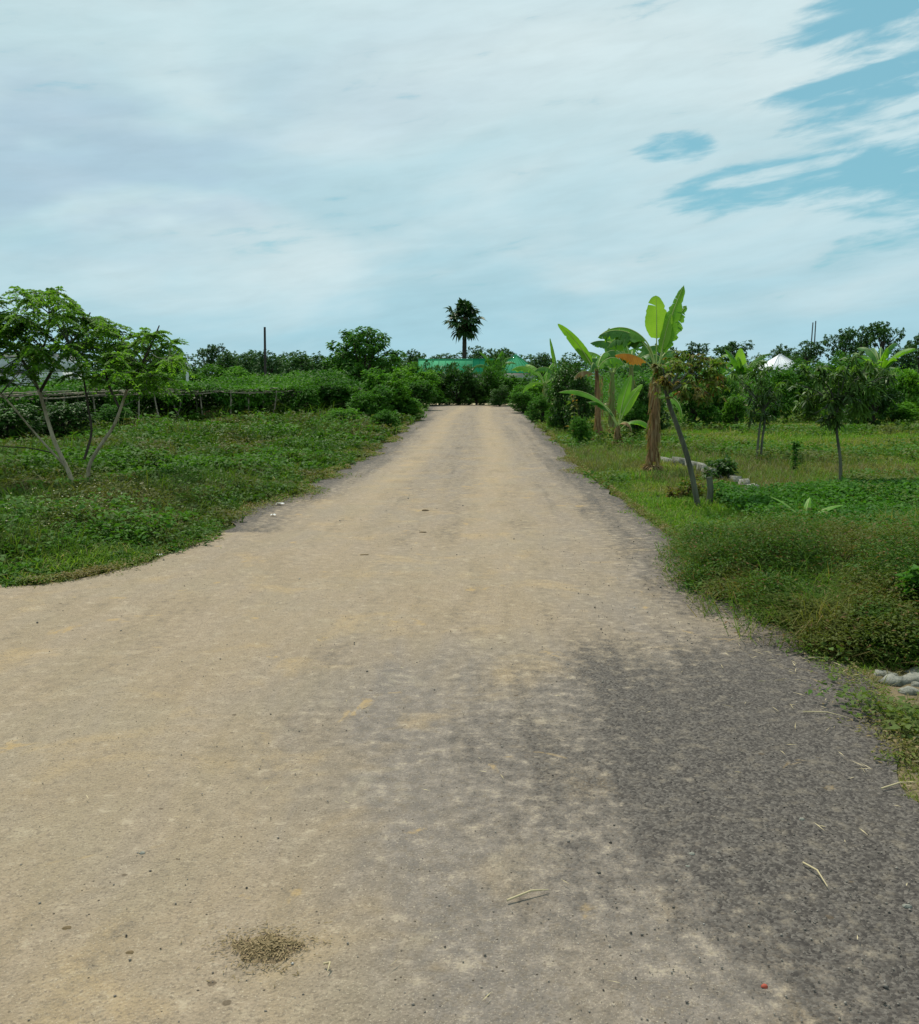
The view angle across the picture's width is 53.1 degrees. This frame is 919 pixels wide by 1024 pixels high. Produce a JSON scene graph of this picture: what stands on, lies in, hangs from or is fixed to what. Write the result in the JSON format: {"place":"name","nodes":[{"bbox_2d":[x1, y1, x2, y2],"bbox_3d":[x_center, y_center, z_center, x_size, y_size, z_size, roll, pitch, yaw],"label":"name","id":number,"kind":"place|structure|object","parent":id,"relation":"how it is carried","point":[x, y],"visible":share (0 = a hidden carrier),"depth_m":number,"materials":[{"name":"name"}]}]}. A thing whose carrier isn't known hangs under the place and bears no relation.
{"place":"outdoors","nodes":[
{"label":"outdoors","id":0,"kind":"place"},
{"bbox_2d":[0,353,81,386],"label":"shed","id":1,"kind":"structure","parent":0,"point":[3,362],"depth_m":69.69,"materials":[{"name":"grey metal"}]},
{"bbox_2d":[0,396,430,588],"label":"grass","id":2,"kind":"structure","parent":0,"point":[32,533],"depth_m":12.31,"materials":[{"name":"green plant"}]},
{"bbox_2d":[418,359,472,391],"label":"house","id":3,"kind":"structure","parent":0,"point":[440,362],"depth_m":86.44,"materials":[{"name":"green metal"}]},
{"bbox_2d":[0,383,914,584],"bbox_3d":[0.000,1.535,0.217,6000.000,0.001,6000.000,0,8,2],"label":"ground","id":4,"kind":"structure","parent":0,"point":[229,527],"depth_m":13.00,"materials":[{"name":"green plant"}]},
{"bbox_2d":[0,402,45,441],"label":"shrub","id":5,"kind":"object","parent":4,"relation":"on","point":[11,418],"visible":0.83,"depth_m":22.27,"materials":[{"name":"green plant"}]},
{"bbox_2d":[29,400,95,436],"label":"shrub","id":6,"kind":"object","parent":4,"relation":"on","point":[62,414],"visible":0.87,"depth_m":23.93,"materials":[{"name":"green plant"}]},
{"bbox_2d":[0,286,194,479],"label":"feathery tree","id":7,"kind":"object","parent":4,"relation":"on","point":[38,355],"visible":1,"depth_m":12.68,"materials":[{"name":"green plant"}]},
{"bbox_2d":[93,403,136,428],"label":"shrub","id":8,"kind":"object","parent":4,"relation":"on","point":[111,411],"visible":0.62,"depth_m":26.09,"materials":[{"name":"green plant"}]},
{"bbox_2d":[0,368,384,427],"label":"trellis","id":9,"kind":"object","parent":4,"relation":"on","point":[234,392],"visible":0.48,"depth_m":32.62,"materials":[{"name":"green plant"}]},
{"bbox_2d":[176,364,232,382],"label":"shrub","id":10,"kind":"object","parent":4,"relation":"on","point":[205,370],"visible":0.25,"depth_m":59.13,"materials":[{"name":"green plant"}]},
{"bbox_2d":[196,343,225,374],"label":"broadleaf tree","id":11,"kind":"object","parent":4,"relation":"on","point":[210,355],"visible":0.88,"depth_m":168.23,"materials":[{"name":"green plant"}]},
{"bbox_2d":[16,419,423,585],"bbox_3d":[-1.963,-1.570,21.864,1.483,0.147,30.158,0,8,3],"label":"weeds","id":12,"kind":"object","parent":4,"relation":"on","point":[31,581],"visible":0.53,"depth_m":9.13,"materials":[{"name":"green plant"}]},
{"bbox_2d":[212,350,243,377],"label":"broadleaf tree","id":13,"kind":"object","parent":4,"relation":"on","point":[228,360],"visible":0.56,"depth_m":118.53,"materials":[{"name":"green plant"}]},
{"bbox_2d":[219,366,261,382],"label":"shrub","id":14,"kind":"object","parent":4,"relation":"on","point":[240,370],"visible":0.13,"depth_m":51.81,"materials":[{"name":"green plant"}]},
{"bbox_2d":[235,351,266,372],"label":"broadleaf tree","id":15,"kind":"object","parent":4,"relation":"on","point":[247,360],"visible":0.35,"depth_m":137.90,"materials":[{"name":"green plant"}]},
{"bbox_2d":[250,349,285,375],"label":"broadleaf tree","id":16,"kind":"object","parent":4,"relation":"on","point":[273,361],"visible":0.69,"depth_m":108.49,"materials":[{"name":"green plant"}]},
{"bbox_2d":[282,384,320,414],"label":"shrub","id":17,"kind":"object","parent":4,"relation":"on","point":[308,395],"visible":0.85,"depth_m":35.65,"materials":[{"name":"green plant"}]},
{"bbox_2d":[277,351,325,375],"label":"broadleaf tree","id":18,"kind":"object","parent":4,"relation":"on","point":[298,363],"visible":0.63,"depth_m":90.92,"materials":[{"name":"green plant"}]},
{"bbox_2d":[0,370,606,409],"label":"scrub","id":19,"kind":"object","parent":4,"relation":"on","point":[549,383],"depth_m":68.72,"materials":[{"name":"green plant"}]},
{"bbox_2d":[311,379,360,410],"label":"shrub","id":20,"kind":"object","parent":4,"relation":"on","point":[325,397],"visible":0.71,"depth_m":37.26,"materials":[{"name":"green plant"}]},
{"bbox_2d":[325,407,359,422],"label":"shrub","id":21,"kind":"object","parent":4,"relation":"on","point":[342,413],"visible":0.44,"depth_m":27.53,"materials":[{"name":"green plant"}]},
{"bbox_2d":[328,386,368,410],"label":"shrub","id":22,"kind":"object","parent":4,"relation":"on","point":[352,392],"visible":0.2,"depth_m":37.50,"materials":[{"name":"green plant"}]},
{"bbox_2d":[319,326,407,385],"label":"broadleaf tree","id":23,"kind":"object","parent":4,"relation":"on","point":[346,359],"visible":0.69,"depth_m":45.80,"materials":[{"name":"green plant"}]},
{"bbox_2d":[345,384,394,419],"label":"shrub","id":24,"kind":"object","parent":4,"relation":"on","point":[364,402],"visible":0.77,"depth_m":32.33,"materials":[{"name":"green plant"}]},
{"bbox_2d":[369,409,400,428],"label":"shrub","id":25,"kind":"object","parent":4,"relation":"on","point":[389,419],"visible":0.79,"depth_m":27.63,"materials":[{"name":"green plant"}]},
{"bbox_2d":[360,366,422,415],"bbox_3d":[-2.783,-4.788,37.177,2.533,2.224,2.610,3,8,17],"label":"shrub","id":26,"kind":"object","parent":4,"relation":"on","point":[381,378],"visible":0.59,"depth_m":36.68,"materials":[{"name":"green plant"}]},
{"bbox_2d":[388,393,426,418],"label":"shrub","id":27,"kind":"object","parent":4,"relation":"on","point":[409,410],"visible":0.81,"depth_m":36.81,"materials":[{"name":"green plant"}]},
{"bbox_2d":[401,349,424,375],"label":"broadleaf tree","id":28,"kind":"object","parent":4,"relation":"on","point":[414,357],"visible":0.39,"depth_m":167.37,"materials":[{"name":"green plant"}]},
{"bbox_2d":[403,379,437,406],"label":"shrub","id":29,"kind":"object","parent":4,"relation":"on","point":[418,388],"visible":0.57,"depth_m":49.64,"materials":[{"name":"green plant"}]},
{"bbox_2d":[398,361,448,404],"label":"shrub","id":30,"kind":"object","parent":4,"relation":"on","point":[429,374],"visible":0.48,"depth_m":59.37,"materials":[{"name":"green plant"}]},
{"bbox_2d":[421,360,458,404],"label":"shrub","id":31,"kind":"object","parent":4,"relation":"on","point":[442,375],"visible":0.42,"depth_m":61.27,"materials":[{"name":"green plant"}]},
{"bbox_2d":[441,361,475,404],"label":"shrub","id":32,"kind":"object","parent":4,"relation":"on","point":[455,394],"visible":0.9,"depth_m":61.20,"materials":[{"name":"green plant"}]},
{"bbox_2d":[443,298,484,358],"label":"fan palm","id":33,"kind":"object","parent":4,"relation":"on","point":[466,328],"visible":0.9,"depth_m":93.58,"materials":[{"name":"green plant"}]},
{"bbox_2d":[457,367,492,404],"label":"shrub","id":34,"kind":"object","parent":4,"relation":"on","point":[478,385],"visible":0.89,"depth_m":61.17,"materials":[{"name":"green plant"}]},
{"bbox_2d":[467,345,495,359],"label":"broadleaf tree","id":35,"kind":"object","parent":4,"relation":"on","point":[476,355],"visible":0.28,"depth_m":147.55,"materials":[{"name":"green plant"}]},
{"bbox_2d":[479,353,507,402],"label":"shrub","id":36,"kind":"object","parent":4,"relation":"on","point":[490,362],"visible":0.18,"depth_m":65.55,"materials":[{"name":"green plant"}]},
{"bbox_2d":[474,351,514,369],"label":"banana plant","id":37,"kind":"object","parent":4,"relation":"on","point":[486,357],"visible":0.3,"depth_m":76.56,"materials":[{"name":"green plant"}]},
{"bbox_2d":[482,366,509,404],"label":"shrub","id":38,"kind":"object","parent":4,"relation":"on","point":[496,383],"visible":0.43,"depth_m":61.34,"materials":[{"name":"green plant"}]},
{"bbox_2d":[487,384,509,405],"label":"shrub","id":39,"kind":"object","parent":4,"relation":"on","point":[497,398],"visible":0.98,"depth_m":57.60,"materials":[{"name":"green plant"}]},
{"bbox_2d":[84,345,917,383],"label":"woodland","id":40,"kind":"object","parent":4,"relation":"on","point":[194,369],"visible":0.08,"depth_m":242.67,"materials":[{"name":"green plant"}]},
{"bbox_2d":[500,373,541,402],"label":"shrub","id":41,"kind":"object","parent":4,"relation":"on","point":[511,382],"visible":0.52,"depth_m":59.11,"materials":[{"name":"green plant"}]},
{"bbox_2d":[507,390,538,412],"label":"shrub","id":42,"kind":"object","parent":4,"relation":"on","point":[519,398],"visible":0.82,"depth_m":45.00,"materials":[{"name":"green plant"}]},
{"bbox_2d":[509,379,544,409],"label":"shrub","id":43,"kind":"object","parent":4,"relation":"on","point":[535,388],"visible":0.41,"depth_m":49.76,"materials":[{"name":"green plant"}]},
{"bbox_2d":[512,362,563,403],"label":"banana plant","id":44,"kind":"object","parent":4,"relation":"on","point":[531,369],"visible":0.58,"depth_m":39.33,"materials":[{"name":"green plant"}]},
{"bbox_2d":[525,394,556,421],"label":"shrub","id":45,"kind":"object","parent":4,"relation":"on","point":[540,404],"visible":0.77,"depth_m":34.92,"materials":[{"name":"green plant"}]},
{"bbox_2d":[527,352,557,379],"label":"broadleaf tree","id":46,"kind":"object","parent":4,"relation":"on","point":[543,360],"visible":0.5,"depth_m":166.67,"materials":[{"name":"green plant"}]},
{"bbox_2d":[535,339,568,401],"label":"banana plant","id":47,"kind":"object","parent":4,"relation":"on","point":[543,369],"visible":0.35,"depth_m":36.88,"materials":[{"name":"green plant"}]},
{"bbox_2d":[543,358,583,430],"bbox_3d":[3.340,-3.678,28.931,1.319,2.341,1.359,-4,9,-24],"label":"shrub","id":48,"kind":"object","parent":4,"relation":"on","point":[560,402],"visible":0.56,"depth_m":28.80,"materials":[{"name":"green plant"}]},
{"bbox_2d":[563,362,594,427],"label":"shrub","id":49,"kind":"object","parent":4,"relation":"on","point":[578,385],"visible":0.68,"depth_m":27.57,"materials":[{"name":"green plant"}]},
{"bbox_2d":[569,415,592,443],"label":"shrub","id":50,"kind":"object","parent":4,"relation":"on","point":[580,425],"visible":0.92,"depth_m":22.66,"materials":[{"name":"green plant"}]},
{"bbox_2d":[558,324,624,441],"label":"banana plant","id":51,"kind":"object","parent":4,"relation":"on","point":[578,345],"visible":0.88,"depth_m":23.40,"materials":[{"name":"green plant"}]},
{"bbox_2d":[559,375,648,444],"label":"banana plant","id":52,"kind":"object","parent":4,"relation":"on","point":[627,398],"visible":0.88,"depth_m":21.91,"materials":[{"name":"green plant"}]},
{"bbox_2d":[582,328,641,431],"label":"banana plant","id":53,"kind":"object","parent":4,"relation":"on","point":[611,406],"visible":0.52,"depth_m":27.64,"materials":[{"name":"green plant"}]},
{"bbox_2d":[590,341,659,435],"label":"banana plant","id":54,"kind":"object","parent":4,"relation":"on","point":[611,352],"visible":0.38,"depth_m":24.48,"materials":[{"name":"green plant"}]},
{"bbox_2d":[618,401,650,437],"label":"shrub","id":55,"kind":"object","parent":4,"relation":"on","point":[636,414],"visible":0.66,"depth_m":24.34,"materials":[{"name":"green plant"}]},
{"bbox_2d":[598,286,689,472],"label":"banana plant","id":56,"kind":"object","parent":4,"relation":"on","point":[663,325],"visible":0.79,"depth_m":15.44,"materials":[{"name":"green plant"}]},
{"bbox_2d":[633,376,671,433],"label":"shrub","id":57,"kind":"object","parent":4,"relation":"on","point":[643,396],"visible":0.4,"depth_m":26.75,"materials":[{"name":"green plant"}]},
{"bbox_2d":[665,474,706,499],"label":"shrub","id":58,"kind":"object","parent":4,"relation":"on","point":[685,491],"visible":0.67,"depth_m":11.98,"materials":[{"name":"green plant"}]},
{"bbox_2d":[650,349,730,505],"bbox_3d":[2.810,-1.000,11.253,1.119,1.978,0.984,0,8,2],"label":"leaning tree","id":59,"kind":"object","parent":4,"relation":"on","point":[677,366],"visible":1,"depth_m":11.21,"materials":[{"name":"green plant"}]},
{"bbox_2d":[675,341,715,366],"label":"broadleaf tree","id":60,"kind":"object","parent":4,"relation":"on","point":[691,351],"visible":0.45,"depth_m":117.34,"materials":[{"name":"green plant"}]},
{"bbox_2d":[671,371,721,426],"bbox_3d":[7.859,-3.702,30.455,1.727,1.949,1.676,-7,11,-40],"label":"shrub","id":61,"kind":"object","parent":4,"relation":"on","point":[693,414],"visible":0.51,"depth_m":30.28,"materials":[{"name":"green plant"}]},
{"bbox_2d":[660,456,758,489],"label":"kerb","id":62,"kind":"structure","parent":4,"relation":"on","point":[699,464],"depth_m":15.62,"materials":[{"name":"concrete"}]},
{"bbox_2d":[706,477,713,505],"bbox_3d":[3.163,-0.257,11.614,0.096,0.377,0.093,0,8,2],"label":"stump","id":63,"kind":"object","parent":4,"relation":"on","point":[710,488],"visible":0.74,"depth_m":11.58,"materials":[{"name":"grey wood"}]},
{"bbox_2d":[520,401,918,802],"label":"grass","id":64,"kind":"structure","parent":4,"relation":"on","point":[858,437],"depth_m":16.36,"materials":[{"name":"green plant"}]},
{"bbox_2d":[701,454,739,479],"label":"shrub","id":65,"kind":"object","parent":4,"relation":"on","point":[723,467],"visible":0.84,"depth_m":13.97,"materials":[{"name":"green plant"}]},
{"bbox_2d":[703,367,745,424],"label":"shrub","id":66,"kind":"object","parent":4,"relation":"on","point":[728,394],"visible":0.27,"depth_m":31.22,"materials":[{"name":"green plant"}]},
{"bbox_2d":[542,354,918,411],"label":"scrub","id":67,"kind":"object","parent":4,"relation":"on","point":[618,385],"visible":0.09,"depth_m":67.78,"materials":[{"name":"green plant"}]},
{"bbox_2d":[714,340,754,370],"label":"broadleaf tree","id":68,"kind":"object","parent":4,"relation":"on","point":[730,346],"visible":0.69,"depth_m":126.54,"materials":[{"name":"green plant"}]},
{"bbox_2d":[721,393,749,427],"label":"shrub","id":69,"kind":"object","parent":4,"relation":"on","point":[733,415],"visible":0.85,"depth_m":30.35,"materials":[{"name":"green plant"}]},
{"bbox_2d":[706,348,770,398],"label":"banana plant","id":70,"kind":"object","parent":4,"relation":"on","point":[739,362],"visible":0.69,"depth_m":40.96,"materials":[{"name":"green plant"}]},
{"bbox_2d":[726,354,791,459],"bbox_3d":[5.804,-2.010,17.865,1.146,2.093,0.762,5,9,29],"label":"mango tree","id":71,"kind":"object","parent":4,"relation":"on","point":[763,416],"visible":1,"depth_m":17.81,"materials":[{"name":"green plant"}]},
{"bbox_2d":[751,365,799,420],"bbox_3d":[12.023,-4.477,34.926,1.823,2.239,1.879,-1,8,-5],"label":"shrub","id":72,"kind":"object","parent":4,"relation":"on","point":[786,375],"visible":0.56,"depth_m":34.68,"materials":[{"name":"green plant"}]},
{"bbox_2d":[757,354,800,379],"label":"house","id":73,"kind":"structure","parent":4,"relation":"on","point":[778,359],"depth_m":114.45,"materials":[{"name":"grey metal"}]},
{"bbox_2d":[768,343,794,359],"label":"broadleaf tree","id":74,"kind":"object","parent":4,"relation":"on","point":[776,351],"visible":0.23,"depth_m":156.10,"materials":[{"name":"green plant"}]},
{"bbox_2d":[645,507,918,671],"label":"weeds","id":75,"kind":"object","parent":4,"relation":"on","point":[876,618],"visible":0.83,"depth_m":6.19,"materials":[{"name":"green plant"}]},
{"bbox_2d":[789,440,802,469],"bbox_3d":[5.721,-0.935,15.678,0.264,0.577,0.252,0,8,2],"label":"sapling","id":76,"kind":"object","parent":4,"relation":"on","point":[794,446],"visible":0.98,"depth_m":15.67,"materials":[{"name":"green plant"}]},
{"bbox_2d":[684,559,918,800],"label":"bare soil","id":77,"kind":"structure","parent":4,"relation":"on","point":[896,693],"depth_m":4.48,"materials":[{"name":"brown soil"}]},
{"bbox_2d":[878,673,909,686],"bbox_3d":[2.247,0.875,4.755,0.142,0.054,0.121,-7,10,-40],"label":"stone","id":78,"kind":"object","parent":77,"relation":"on","point":[891,678],"visible":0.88,"depth_m":4.73,"materials":[{"name":"stone"}]},
{"bbox_2d":[882,666,918,686],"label":"rubble slab","id":79,"kind":"object","parent":77,"relation":"on","point":[912,676],"depth_m":4.79,"materials":[{"name":"stone"}]},
{"bbox_2d":[897,686,918,695],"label":"stone","id":80,"kind":"object","parent":77,"relation":"on","point":[910,690],"visible":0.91,"depth_m":4.58,"materials":[{"name":"stone"}]},
{"bbox_2d":[783,358,827,420],"bbox_3d":[13.843,-4.832,36.392,2.086,2.541,2.202,1,8,10],"label":"shrub","id":81,"kind":"object","parent":4,"relation":"on","point":[801,377],"visible":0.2,"depth_m":36.19,"materials":[{"name":"green plant"}]},
{"bbox_2d":[786,339,827,365],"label":"broadleaf tree","id":82,"kind":"object","parent":4,"relation":"on","point":[809,354],"visible":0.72,"depth_m":116.04,"materials":[{"name":"green plant"}]},
{"bbox_2d":[771,497,842,514],"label":"banana sucker","id":83,"kind":"object","parent":4,"relation":"on","point":[807,505],"visible":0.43,"depth_m":9.93,"materials":[{"name":"green plant"}]},
{"bbox_2d":[702,477,918,568],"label":"weeds","id":84,"kind":"object","parent":4,"relation":"on","point":[829,493],"visible":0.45,"depth_m":10.90,"materials":[{"name":"green plant"}]},
{"bbox_2d":[810,350,853,380],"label":"shrub","id":85,"kind":"object","parent":4,"relation":"on","point":[836,358],"visible":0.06,"depth_m":44.66,"materials":[{"name":"green plant"}]},
{"bbox_2d":[816,360,865,422],"bbox_3d":[14.395,-4.508,34.439,2.282,2.443,2.351,0,8,2],"label":"shrub","id":86,"kind":"object","parent":4,"relation":"on","point":[834,366],"visible":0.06,"depth_m":34.04,"materials":[{"name":"green plant"}]},
{"bbox_2d":[822,326,860,360],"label":"broadleaf tree","id":87,"kind":"object","parent":4,"relation":"on","point":[848,336],"visible":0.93,"depth_m":145.87,"materials":[{"name":"green plant"}]},
{"bbox_2d":[788,351,898,481],"bbox_3d":[5.246,-1.228,12.751,1.530,1.976,0.866,0,8,2],"label":"mango tree","id":88,"kind":"object","parent":4,"relation":"on","point":[863,390],"visible":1,"depth_m":12.60,"materials":[{"name":"green plant"}]},
{"bbox_2d":[845,324,874,369],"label":"broadleaf tree","id":89,"kind":"object","parent":4,"relation":"on","point":[863,341],"visible":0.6,"depth_m":149.97,"materials":[{"name":"green plant"}]},
{"bbox_2d":[823,661,918,810],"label":"grass","id":90,"kind":"structure","parent":4,"relation":"on","point":[881,684],"depth_m":4.45,"materials":[{"name":"green plant"}]},
{"bbox_2d":[840,365,904,424],"bbox_3d":[13.671,-3.797,30.505,1.894,2.130,1.795,1,8,6],"label":"shrub","id":91,"kind":"object","parent":4,"relation":"on","point":[884,404],"visible":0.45,"depth_m":30.16,"materials":[{"name":"green plant"}]},
{"bbox_2d":[850,343,917,381],"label":"banana plant","id":92,"kind":"object","parent":4,"relation":"on","point":[874,355],"visible":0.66,"depth_m":44.71,"materials":[{"name":"green plant"}]},
{"bbox_2d":[867,321,905,369],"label":"broadleaf tree","id":93,"kind":"object","parent":4,"relation":"on","point":[879,330],"visible":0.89,"depth_m":145.16,"materials":[{"name":"green plant"}]},
{"bbox_2d":[879,401,918,422],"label":"shrub","id":94,"kind":"object","parent":4,"relation":"on","point":[905,409],"visible":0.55,"depth_m":34.69,"materials":[{"name":"green plant"}]},
{"bbox_2d":[883,366,918,420],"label":"shrub","id":95,"kind":"object","parent":4,"relation":"on","point":[908,383],"visible":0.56,"depth_m":36.04,"materials":[{"name":"green plant"}]},
{"bbox_2d":[884,346,918,372],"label":"broadleaf tree","id":96,"kind":"object","parent":4,"relation":"on","point":[907,358],"visible":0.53,"depth_m":135.68,"materials":[{"name":"green plant"}]},
{"bbox_2d":[893,564,918,614],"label":"sapling","id":97,"kind":"object","parent":4,"relation":"on","point":[912,576],"visible":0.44,"depth_m":5.48,"materials":[{"name":"green plant"}]},
{"bbox_2d":[904,333,918,372],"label":"broadleaf tree","id":98,"kind":"object","parent":4,"relation":"on","point":[911,344],"visible":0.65,"depth_m":145.90,"materials":[{"name":"green plant"}]},
{"bbox_2d":[0,405,918,1023],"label":"road","id":99,"kind":"structure","parent":0,"point":[382,591],"depth_m":3.57,"materials":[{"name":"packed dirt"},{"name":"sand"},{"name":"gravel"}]},
{"bbox_2d":[180,918,344,986],"bbox_3d":[-0.544,1.190,2.500,0.454,0.022,0.310,0,8,2],"label":"dry tuft","id":100,"kind":"object","parent":99,"relation":"on","point":[271,948],"visible":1,"depth_m":2.51,"materials":[{"name":"dry grass"}]},
{"bbox_2d":[86,614,918,998],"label":"straw","id":101,"kind":"object","parent":99,"relation":"on","point":[722,704],"visible":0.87,"depth_m":3.91,"materials":[{"name":"beige plant"}]},
{"bbox_2d":[535,422,918,768],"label":"weeds","id":102,"kind":"object","parent":99,"relation":"on","point":[623,496],"visible":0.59,"depth_m":4.83,"materials":[{"name":"green plant"}]},
{"bbox_2d":[0,0,918,379],"label":"sky","id":103,"kind":"structure","parent":0,"point":[205,172],"materials":[{"name":"blue"}]},
{"bbox_2d":[504,354,534,382],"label":"house","id":104,"kind":"structure","parent":0,"point":[516,359],"depth_m":100.98,"materials":[{"name":"green metal"}]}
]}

